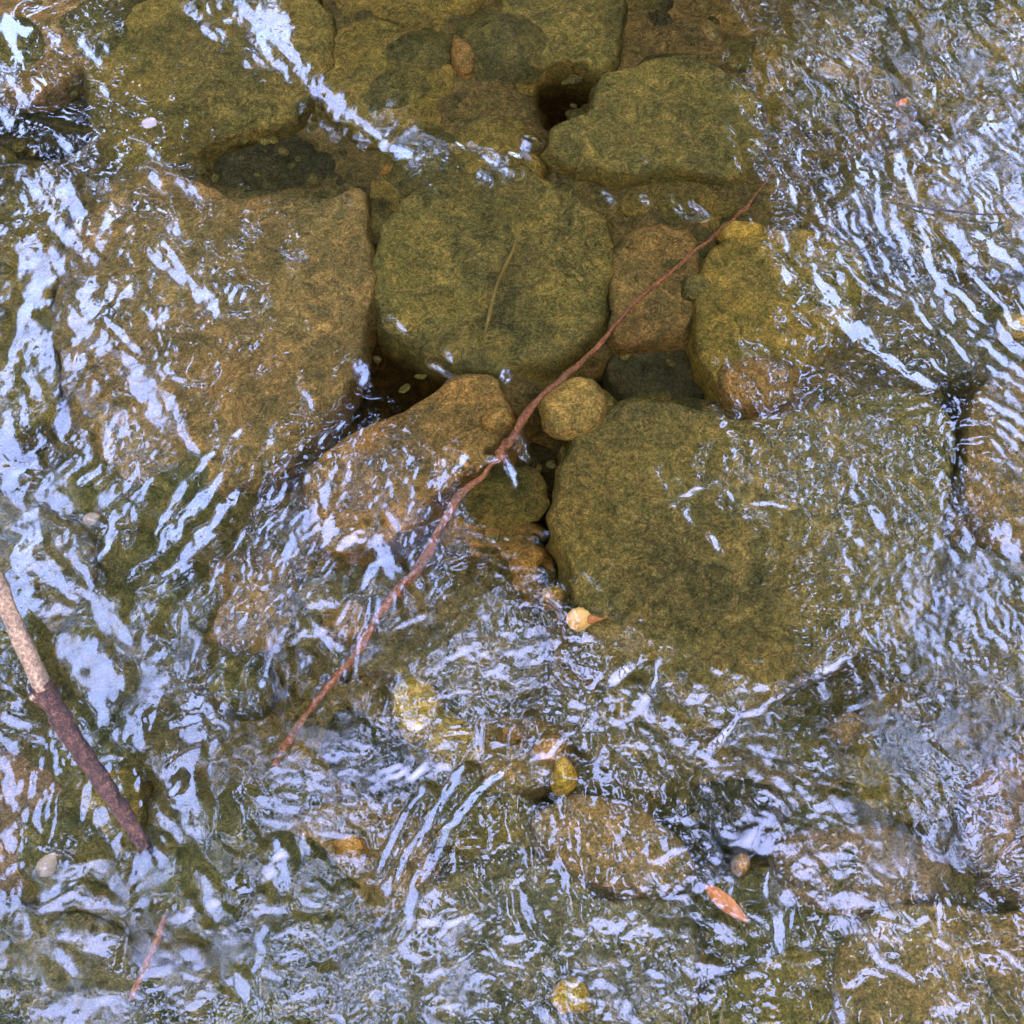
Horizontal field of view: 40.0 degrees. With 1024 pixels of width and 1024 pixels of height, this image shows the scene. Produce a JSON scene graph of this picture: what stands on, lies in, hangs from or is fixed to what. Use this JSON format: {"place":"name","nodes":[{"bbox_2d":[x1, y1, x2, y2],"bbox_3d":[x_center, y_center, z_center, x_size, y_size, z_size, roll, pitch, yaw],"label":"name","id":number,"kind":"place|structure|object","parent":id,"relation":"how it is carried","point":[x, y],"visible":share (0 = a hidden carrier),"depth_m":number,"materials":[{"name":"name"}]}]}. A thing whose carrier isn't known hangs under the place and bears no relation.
{"place":"outdoors","nodes":[
{"label":"outdoors","id":0,"kind":"place"},
{"bbox_2d":[0,0,1023,1023],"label":"water","id":1,"kind":"structure","parent":0,"point":[510,510],"depth_m":1.44,"materials":[{"name":"liquid"}]},
{"bbox_2d":[0,569,148,849],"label":"broken stick","id":2,"kind":"object","parent":1,"relation":"on","point":[44,693],"visible":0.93,"depth_m":1.25,"materials":[{"name":"brown wood"}]},
{"bbox_2d":[142,117,156,128],"bbox_3d":[-0.437,-0.469,1.694,0.018,0.003,0.018,0,63,0],"label":"petal","id":3,"kind":"object","parent":1,"relation":"on","point":[150,122],"visible":1,"depth_m":1.69,"materials":[{"name":"white plant"}]},
{"bbox_2d":[890,202,1011,215],"bbox_3d":[0.510,-0.351,1.633,0.141,0.005,0.008,5,63,3],"label":"twig","id":4,"kind":"object","parent":1,"relation":"on","point":[954,211],"visible":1,"depth_m":1.63,"materials":[{"name":"brown wood"}]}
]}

